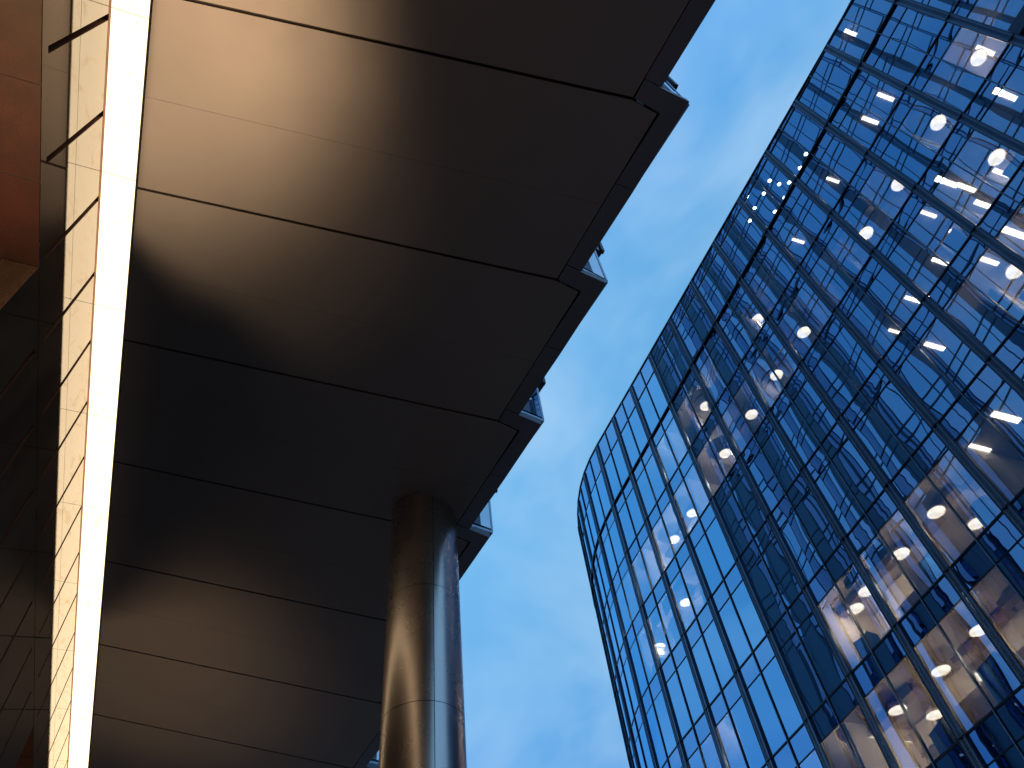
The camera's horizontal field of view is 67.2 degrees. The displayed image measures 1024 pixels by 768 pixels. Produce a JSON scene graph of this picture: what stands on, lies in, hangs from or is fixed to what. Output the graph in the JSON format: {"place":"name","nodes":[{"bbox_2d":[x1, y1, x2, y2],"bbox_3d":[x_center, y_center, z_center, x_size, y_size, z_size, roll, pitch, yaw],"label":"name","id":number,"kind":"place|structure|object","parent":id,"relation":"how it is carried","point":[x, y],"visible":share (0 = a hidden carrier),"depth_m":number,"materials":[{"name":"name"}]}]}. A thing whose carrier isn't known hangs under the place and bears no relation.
{"place":"outdoors","nodes":[
{"label":"outdoors","id":0,"kind":"place"},
{"bbox_2d":[459,0,850,767],"label":"sky","id":1,"kind":"structure","parent":0,"point":[538,691],"materials":[{"name":"blue"}]},
{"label":"pavement","id":2,"kind":"structure","parent":0,"visible":0},
{"bbox_2d":[378,493,466,767],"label":"column","id":3,"kind":"structure","parent":2,"relation":"on","point":[422,717],"depth_m":9.98,"materials":[{"name":"grey metal"}]},
{"bbox_2d":[0,76,688,764],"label":"office block","id":4,"kind":"structure","parent":3,"relation":"on","point":[534,402],"depth_m":11.46,"materials":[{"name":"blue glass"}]},
{"bbox_2d":[89,0,714,767],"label":"canopy","id":5,"kind":"object","parent":3,"relation":"on","point":[367,236],"visible":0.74,"depth_m":10.57,"materials":[{"name":"brown metal"}]},
{"label":"road","id":6,"kind":"structure","parent":0,"visible":0},
{"bbox_2d":[0,0,111,767],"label":"granite wall","id":7,"kind":"structure","parent":6,"relation":"on","point":[53,67],"depth_m":9.30,"materials":[{"name":"beige stone"}]},
{"bbox_2d":[68,0,152,767],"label":"light strip","id":8,"kind":"object","parent":7,"relation":"attached to","point":[130,27],"visible":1,"depth_m":11.03,"materials":[{"name":"white plastic"}]},
{"bbox_2d":[577,0,1023,767],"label":"glass tower","id":9,"kind":"structure","parent":6,"relation":"on","point":[803,468],"depth_m":31.34,"materials":[{"name":"blue glass"}]},
{"bbox_2d":[653,690,675,756],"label":"window","id":10,"kind":"structure","parent":9,"relation":"in","point":[669,741],"depth_m":38.60,"materials":[{"name":"blue glass"}]},
{"bbox_2d":[666,672,690,738],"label":"window","id":11,"kind":"structure","parent":9,"relation":"in","point":[678,705],"depth_m":37.75,"materials":[{"name":"blue glass"}]},
{"bbox_2d":[670,572,694,630],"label":"window","id":12,"kind":"structure","parent":9,"relation":"in","point":[684,608],"depth_m":39.56,"materials":[{"name":"blue glass"}]},
{"bbox_2d":[677,657,702,723],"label":"window","id":13,"kind":"structure","parent":9,"relation":"in","point":[687,682],"depth_m":37.10,"materials":[{"name":"blue glass"}]},
{"bbox_2d":[680,556,706,615],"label":"window","id":14,"kind":"structure","parent":9,"relation":"in","point":[692,583],"depth_m":38.90,"materials":[{"name":"blue glass"}]},
{"bbox_2d":[691,636,719,704],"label":"window","id":15,"kind":"structure","parent":9,"relation":"in","point":[706,674],"depth_m":36.27,"materials":[{"name":"blue glass"}]},
{"bbox_2d":[694,535,721,594],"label":"window","id":16,"kind":"structure","parent":9,"relation":"in","point":[710,571],"depth_m":38.08,"materials":[{"name":"blue glass"}]},
{"bbox_2d":[697,442,723,494],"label":"window","id":17,"kind":"structure","parent":9,"relation":"in","point":[714,477],"depth_m":39.88,"materials":[{"name":"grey glass"}]},
{"bbox_2d":[703,620,732,688],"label":"window","id":18,"kind":"structure","parent":9,"relation":"in","point":[723,670],"depth_m":35.62,"materials":[{"name":"blue glass"}]},
{"bbox_2d":[705,517,734,577],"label":"window","id":19,"kind":"structure","parent":9,"relation":"in","point":[719,546],"depth_m":37.42,"materials":[{"name":"blue glass"}]},
{"bbox_2d":[708,424,735,476],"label":"window","id":20,"kind":"structure","parent":9,"relation":"in","point":[718,443],"depth_m":39.22,"materials":[{"name":"blue glass"}]},
{"bbox_2d":[716,713,746,767],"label":"window","id":21,"kind":"structure","parent":9,"relation":"in","point":[732,752],"depth_m":33.32,"materials":[{"name":"blue glass"}]},
{"bbox_2d":[718,598,750,667],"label":"window","id":22,"kind":"structure","parent":9,"relation":"in","point":[736,638],"depth_m":34.78,"materials":[{"name":"blue glass"}]},
{"bbox_2d":[720,494,751,554],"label":"window","id":23,"kind":"structure","parent":9,"relation":"in","point":[736,526],"depth_m":36.59,"materials":[{"name":"blue glass"}]},
{"bbox_2d":[721,229,751,273],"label":"window","id":24,"kind":"structure","parent":9,"relation":"in","point":[735,250],"depth_m":42.37,"materials":[{"name":"blue glass"}]},
{"bbox_2d":[722,399,751,453],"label":"window","id":25,"kind":"structure","parent":9,"relation":"in","point":[734,421],"depth_m":38.38,"materials":[{"name":"blue glass"}]},
{"bbox_2d":[723,312,751,359],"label":"window","id":26,"kind":"structure","parent":9,"relation":"in","point":[734,331],"depth_m":40.23,"materials":[{"name":"blue glass"}]},
{"bbox_2d":[729,697,764,767],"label":"window","id":27,"kind":"structure","parent":9,"relation":"in","point":[748,740],"depth_m":32.39,"materials":[{"name":"blue glass"}]},
{"bbox_2d":[732,208,762,253],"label":"window","id":28,"kind":"structure","parent":9,"relation":"in","point":[745,228],"depth_m":41.71,"materials":[{"name":"blue glass"}]},
{"bbox_2d":[731,580,765,649],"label":"window","id":29,"kind":"structure","parent":9,"relation":"in","point":[753,628],"depth_m":34.12,"materials":[{"name":"blue glass"}]},
{"bbox_2d":[732,476,764,535],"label":"window","id":30,"kind":"structure","parent":9,"relation":"in","point":[748,505],"depth_m":35.93,"materials":[{"name":"blue glass"}]},
{"bbox_2d":[734,380,764,433],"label":"window","id":31,"kind":"structure","parent":9,"relation":"in","point":[751,410],"depth_m":37.73,"materials":[{"name":"blue glass"}]},
{"bbox_2d":[735,293,764,339],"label":"window","id":32,"kind":"structure","parent":9,"relation":"in","point":[746,311],"depth_m":39.56,"materials":[{"name":"blue glass"}]},
{"bbox_2d":[745,182,778,226],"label":"window","id":33,"kind":"structure","parent":9,"relation":"in","point":[758,199],"depth_m":40.89,"materials":[{"name":"blue glass"}]},
{"bbox_2d":[749,266,781,313],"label":"window","id":34,"kind":"structure","parent":9,"relation":"in","point":[762,286],"depth_m":38.73,"materials":[{"name":"blue glass"}]},
{"bbox_2d":[748,450,783,511],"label":"window","id":35,"kind":"structure","parent":9,"relation":"in","point":[763,476],"depth_m":35.09,"materials":[{"name":"blue glass"}]},
{"bbox_2d":[749,354,782,407],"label":"window","id":36,"kind":"structure","parent":9,"relation":"in","point":[768,385],"depth_m":36.90,"materials":[{"name":"blue glass"}]},
{"bbox_2d":[747,675,785,755],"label":"window","id":37,"kind":"structure","parent":9,"relation":"in","point":[774,736],"depth_m":31.51,"materials":[{"name":"blue glass"}]},
{"bbox_2d":[748,557,784,626],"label":"window","id":38,"kind":"structure","parent":9,"relation":"in","point":[773,608],"depth_m":33.30,"materials":[{"name":"blue glass"}]},
{"bbox_2d":[757,160,791,203],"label":"window","id":39,"kind":"structure","parent":9,"relation":"in","point":[773,181],"depth_m":40.22,"materials":[{"name":"blue glass"}]},
{"bbox_2d":[761,244,794,291],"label":"window","id":40,"kind":"structure","parent":9,"relation":"in","point":[778,268],"depth_m":38.07,"materials":[{"name":"blue glass"}]},
{"bbox_2d":[761,333,796,385],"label":"window","id":41,"kind":"structure","parent":9,"relation":"in","point":[775,354],"depth_m":36.24,"materials":[{"name":"blue glass"}]},
{"bbox_2d":[762,431,798,490],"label":"window","id":42,"kind":"structure","parent":9,"relation":"in","point":[780,461],"depth_m":34.43,"materials":[{"name":"blue glass"}]},
{"bbox_2d":[762,537,800,607],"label":"window","id":43,"kind":"structure","parent":9,"relation":"in","point":[779,569],"depth_m":32.64,"materials":[{"name":"blue glass"}]},
{"bbox_2d":[761,657,802,737],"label":"window","id":44,"kind":"structure","parent":9,"relation":"in","point":[789,715],"depth_m":30.85,"materials":[{"name":"blue glass"}]},
{"bbox_2d":[771,131,808,175],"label":"window","id":45,"kind":"structure","parent":9,"relation":"in","point":[786,150],"depth_m":39.40,"materials":[{"name":"blue glass"}]},
{"bbox_2d":[777,216,812,262],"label":"window","id":46,"kind":"structure","parent":9,"relation":"in","point":[795,240],"depth_m":37.25,"materials":[{"name":"blue glass"}]},
{"bbox_2d":[778,305,815,358],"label":"window","id":47,"kind":"structure","parent":9,"relation":"in","point":[792,326],"depth_m":35.41,"materials":[{"name":"blue glass"}]},
{"bbox_2d":[779,403,818,464],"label":"window","id":48,"kind":"structure","parent":9,"relation":"in","point":[798,433],"depth_m":33.59,"materials":[{"name":"blue glass"}]},
{"bbox_2d":[780,511,821,582],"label":"window","id":49,"kind":"structure","parent":9,"relation":"in","point":[792,531],"depth_m":31.81,"materials":[{"name":"blue glass"}]},
{"bbox_2d":[783,108,822,150],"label":"window","id":50,"kind":"structure","parent":9,"relation":"in","point":[799,126],"depth_m":38.73,"materials":[{"name":"blue glass"}]},
{"bbox_2d":[781,632,825,715],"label":"window","id":51,"kind":"structure","parent":9,"relation":"in","point":[810,690],"depth_m":30.02,"materials":[{"name":"blue glass"}]},
{"bbox_2d":[790,192,827,238],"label":"window","id":52,"kind":"structure","parent":9,"relation":"in","point":[809,216],"depth_m":36.59,"materials":[{"name":"blue glass"}]},
{"bbox_2d":[792,282,831,335],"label":"window","id":53,"kind":"structure","parent":9,"relation":"in","point":[806,302],"depth_m":34.75,"materials":[{"name":"blue glass"}]},
{"bbox_2d":[793,381,835,442],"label":"window","id":54,"kind":"structure","parent":9,"relation":"in","point":[817,416],"depth_m":32.94,"materials":[{"name":"blue glass"}]},
{"bbox_2d":[795,490,839,561],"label":"window","id":55,"kind":"structure","parent":9,"relation":"in","point":[809,512],"depth_m":31.15,"materials":[{"name":"blue glass"}]},
{"bbox_2d":[799,77,840,119],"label":"window","id":56,"kind":"structure","parent":9,"relation":"in","point":[816,96],"depth_m":37.91,"materials":[{"name":"blue glass"}]},
{"bbox_2d":[797,613,843,695],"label":"window","id":57,"kind":"structure","parent":9,"relation":"in","point":[823,660],"depth_m":29.36,"materials":[{"name":"blue glass"}]},
{"bbox_2d":[807,162,846,208],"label":"window","id":58,"kind":"structure","parent":9,"relation":"in","point":[825,183],"depth_m":35.75,"materials":[{"name":"blue glass"}]},
{"bbox_2d":[809,252,851,304],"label":"window","id":59,"kind":"structure","parent":9,"relation":"in","point":[832,280],"depth_m":33.92,"materials":[{"name":"blue glass"}]},
{"bbox_2d":[812,52,856,93],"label":"window","id":60,"kind":"structure","parent":9,"relation":"in","point":[832,71],"depth_m":37.24,"materials":[{"name":"blue glass"}]},
{"bbox_2d":[812,351,857,412],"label":"window","id":61,"kind":"structure","parent":9,"relation":"in","point":[829,375],"depth_m":32.12,"materials":[{"name":"blue glass"}]},
{"bbox_2d":[815,462,863,533],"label":"window","id":62,"kind":"structure","parent":9,"relation":"in","point":[840,500],"depth_m":30.31,"materials":[{"name":"blue glass"}]},
{"bbox_2d":[821,725,857,767],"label":"window","id":63,"kind":"structure","parent":9,"relation":"in","point":[837,750],"depth_m":27.49,"materials":[{"name":"clear glass"}]},
{"bbox_2d":[821,136,863,182],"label":"window","id":64,"kind":"structure","parent":9,"relation":"in","point":[842,159],"depth_m":35.10,"materials":[{"name":"blue glass"}]},
{"bbox_2d":[818,586,869,670],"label":"window","id":65,"kind":"structure","parent":9,"relation":"in","point":[838,618],"depth_m":28.53,"materials":[{"name":"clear glass"}]},
{"bbox_2d":[824,227,869,279],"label":"window","id":66,"kind":"structure","parent":9,"relation":"in","point":[841,247],"depth_m":33.27,"materials":[{"name":"blue glass"}]},
{"bbox_2d":[828,327,875,387],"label":"window","id":67,"kind":"structure","parent":9,"relation":"in","point":[847,352],"depth_m":31.45,"materials":[{"name":"blue glass"}]},
{"bbox_2d":[829,19,875,59],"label":"window","id":68,"kind":"structure","parent":9,"relation":"in","point":[850,38],"depth_m":36.42,"materials":[{"name":"blue glass"}]},
{"bbox_2d":[832,438,882,510],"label":"window","id":69,"kind":"structure","parent":9,"relation":"in","point":[864,485],"depth_m":29.66,"materials":[{"name":"blue glass"}]},
{"bbox_2d":[839,103,884,148],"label":"window","id":70,"kind":"structure","parent":9,"relation":"in","point":[861,125],"depth_m":34.27,"materials":[{"name":"blue glass"}]},
{"bbox_2d":[836,564,890,648],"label":"window","id":71,"kind":"structure","parent":9,"relation":"in","point":[858,598],"depth_m":27.86,"materials":[{"name":"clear glass"}]},
{"bbox_2d":[840,706,888,767],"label":"window","id":72,"kind":"structure","parent":9,"relation":"in","point":[861,739],"depth_m":26.54,"materials":[{"name":"clear glass"}]},
{"bbox_2d":[843,194,891,246],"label":"window","id":73,"kind":"structure","parent":9,"relation":"in","point":[862,215],"depth_m":32.44,"materials":[{"name":"blue glass"}]},
{"bbox_2d":[844,0,892,31],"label":"window","id":74,"kind":"structure","parent":9,"relation":"in","point":[870,14],"depth_m":35.62,"materials":[{"name":"blue glass"}]},
{"bbox_2d":[848,294,899,356],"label":"window","id":75,"kind":"structure","parent":9,"relation":"in","point":[878,330],"depth_m":30.63,"materials":[{"name":"blue glass"}]},
{"bbox_2d":[854,75,902,120],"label":"window","id":76,"kind":"structure","parent":9,"relation":"in","point":[876,96],"depth_m":33.60,"materials":[{"name":"blue glass"}]},
{"bbox_2d":[853,407,908,479],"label":"window","id":77,"kind":"structure","parent":9,"relation":"in","point":[872,432],"depth_m":28.83,"materials":[{"name":"blue glass"}]},
{"bbox_2d":[860,166,910,218],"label":"window","id":78,"kind":"structure","parent":9,"relation":"in","point":[881,189],"depth_m":31.78,"materials":[{"name":"blue glass"}]},
{"bbox_2d":[859,534,918,620],"bbox_3d":[13.228,6.759,27.090,0.002,3.040,1.228,13,-57,-15],"label":"window","id":79,"kind":"structure","parent":9,"relation":"in","point":[885,572],"depth_m":27.04,"materials":[{"name":"blue glass"}]},
{"bbox_2d":[866,267,919,329],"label":"window","id":80,"kind":"structure","parent":9,"relation":"in","point":[885,291],"depth_m":29.96,"materials":[{"name":"blue glass"}]},
{"bbox_2d":[866,678,930,767],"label":"window","id":81,"kind":"structure","parent":9,"relation":"in","point":[895,726],"depth_m":25.33,"materials":[{"name":"clear glass"}]},
{"bbox_2d":[874,39,925,83],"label":"window","id":82,"kind":"structure","parent":9,"relation":"in","point":[900,61],"depth_m":32.78,"materials":[{"name":"blue glass"}]},
{"bbox_2d":[872,381,930,453],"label":"window","id":83,"kind":"structure","parent":9,"relation":"in","point":[892,407],"depth_m":28.17,"materials":[{"name":"blue glass"}]},
{"bbox_2d":[881,130,935,182],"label":"window","id":84,"kind":"structure","parent":9,"relation":"in","point":[910,157],"depth_m":30.95,"materials":[{"name":"blue glass"}]},
{"bbox_2d":[879,510,942,595],"bbox_3d":[13.648,5.751,26.426,0.003,3.040,1.228,13,-57,-15],"label":"window","id":85,"kind":"structure","parent":9,"relation":"in","point":[908,550],"depth_m":26.38,"materials":[{"name":"blue glass"}]},
{"bbox_2d":[888,232,946,293],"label":"window","id":86,"kind":"structure","parent":9,"relation":"in","point":[921,266],"depth_m":29.14,"materials":[{"name":"blue glass"}]},
{"bbox_2d":[891,9,944,52],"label":"window","id":87,"kind":"structure","parent":9,"relation":"in","point":[917,30],"depth_m":32.11,"materials":[{"name":"blue glass"}]},
{"bbox_2d":[887,656,956,760],"bbox_3d":[13.065,10.304,24.641,0.003,3.040,1.227,13,-57,-15],"label":"window","id":88,"kind":"structure","parent":9,"relation":"in","point":[920,707],"depth_m":24.58,"materials":[{"name":"clear glass"}]},
{"bbox_2d":[896,347,959,419],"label":"window","id":89,"kind":"structure","parent":9,"relation":"in","point":[917,372],"depth_m":27.35,"materials":[{"name":"blue glass"}]},
{"bbox_2d":[899,100,956,151],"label":"window","id":90,"kind":"structure","parent":9,"relation":"in","point":[923,123],"depth_m":30.28,"materials":[{"name":"blue glass"}]},
{"bbox_2d":[933,175,941,181],"bbox_3d":[16.410,-7.629,29.092,1.047,0.090,0.243,13,-57,-15],"label":"ceiling light","id":91,"kind":"object","parent":9,"relation":"attached to","point":[937,178],"visible":0.36,"depth_m":28.95,"materials":[{"name":"beige"}]},
{"bbox_2d":[907,203,969,263],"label":"window","id":92,"kind":"structure","parent":9,"relation":"in","point":[940,234],"depth_m":28.48,"materials":[{"name":"blue glass"}]},
{"bbox_2d":[905,477,974,564],"bbox_3d":[14.167,4.507,25.606,0.003,3.040,1.227,13,-57,-15],"label":"window","id":93,"kind":"structure","parent":9,"relation":"in","point":[951,537],"depth_m":25.54,"materials":[{"name":"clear glass"}]},
{"bbox_2d":[917,318,983,391],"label":"window","id":94,"kind":"structure","parent":9,"relation":"in","point":[939,344],"depth_m":26.67,"materials":[{"name":"blue glass"}]},
{"bbox_2d":[915,625,990,731],"bbox_3d":[13.584,9.060,23.822,0.003,3.040,1.228,13,-57,-15],"label":"window","id":95,"kind":"structure","parent":9,"relation":"in","point":[962,695],"depth_m":23.75,"materials":[{"name":"clear glass"}]},
{"bbox_2d":[922,60,983,111],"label":"window","id":96,"kind":"structure","parent":9,"relation":"in","point":[954,86],"depth_m":29.47,"materials":[{"name":"blue glass"}]},
{"bbox_2d":[927,450,1000,537],"bbox_3d":[14.587,3.500,24.943,0.001,3.040,1.228,13,-57,-15],"label":"window","id":97,"kind":"structure","parent":9,"relation":"in","point":[957,486],"depth_m":24.89,"materials":[{"name":"blue glass"}]},
{"bbox_2d":[932,163,999,224],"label":"window","id":98,"kind":"structure","parent":9,"relation":"in","point":[965,193],"depth_m":27.65,"materials":[{"name":"blue glass"}]},
{"bbox_2d":[942,27,1007,77],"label":"window","id":99,"kind":"structure","parent":9,"relation":"in","point":[974,52],"depth_m":28.80,"materials":[{"name":"blue glass"}]},
{"bbox_2d":[938,600,1020,707],"bbox_3d":[14.006,8.053,23.159,0.003,3.040,1.228,13,-57,-15],"label":"window","id":100,"kind":"structure","parent":9,"relation":"in","point":[994,677],"depth_m":23.09,"materials":[{"name":"blue glass"}]},
{"bbox_2d":[943,280,1016,353],"bbox_3d":[15.689,-2.297,25.907,0.003,3.040,1.228,13,-57,-15],"label":"window","id":101,"kind":"structure","parent":9,"relation":"in","point":[984,320],"depth_m":25.85,"materials":[{"name":"blue glass"}]},
{"bbox_2d":[953,130,1023,190],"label":"window","id":102,"kind":"structure","parent":9,"relation":"in","point":[994,163],"depth_m":26.99,"materials":[{"name":"blue glass"}]},
{"bbox_2d":[956,413,1023,501],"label":"window","id":103,"kind":"structure","parent":9,"relation":"in","point":[999,461],"depth_m":24.12,"materials":[{"name":"blue glass"}]},
{"bbox_2d":[966,248,1023,320],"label":"window","id":104,"kind":"structure","parent":9,"relation":"in","point":[1001,281],"depth_m":25.37,"materials":[{"name":"blue glass"}]},
{"bbox_2d":[991,86,999,94],"bbox_3d":[17.505,-10.274,27.349,1.047,0.090,0.243,13,-57,-15],"label":"ceiling light","id":105,"kind":"object","parent":9,"relation":"attached to","point":[995,90],"visible":0.36,"depth_m":27.21,"materials":[{"name":"beige"}]},
{"bbox_2d":[967,0,1023,30],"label":"window","id":106,"kind":"structure","parent":9,"relation":"in","point":[1000,14],"depth_m":28.16,"materials":[{"name":"blue glass"}]},
{"bbox_2d":[970,566,1023,665],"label":"window","id":107,"kind":"structure","parent":9,"relation":"in","point":[1003,606],"depth_m":22.70,"materials":[{"name":"clear glass"}]},
{"bbox_2d":[981,382,1023,455],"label":"window","id":108,"kind":"structure","parent":9,"relation":"in","point":[1005,410],"depth_m":24.00,"materials":[{"name":"blue glass"}]},
{"bbox_2d":[981,87,1023,142],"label":"window","id":109,"kind":"structure","parent":9,"relation":"in","point":[1005,114],"depth_m":26.65,"materials":[{"name":"blue glass"}]},
{"bbox_2d":[996,205,1023,256],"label":"window","id":110,"kind":"structure","parent":9,"relation":"in","point":[1011,235],"depth_m":25.28,"materials":[{"name":"blue glass"}]},
{"bbox_2d":[997,537,1023,597],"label":"window","id":111,"kind":"structure","parent":9,"relation":"in","point":[1012,564],"depth_m":22.63,"materials":[{"name":"blue glass"}]}
]}

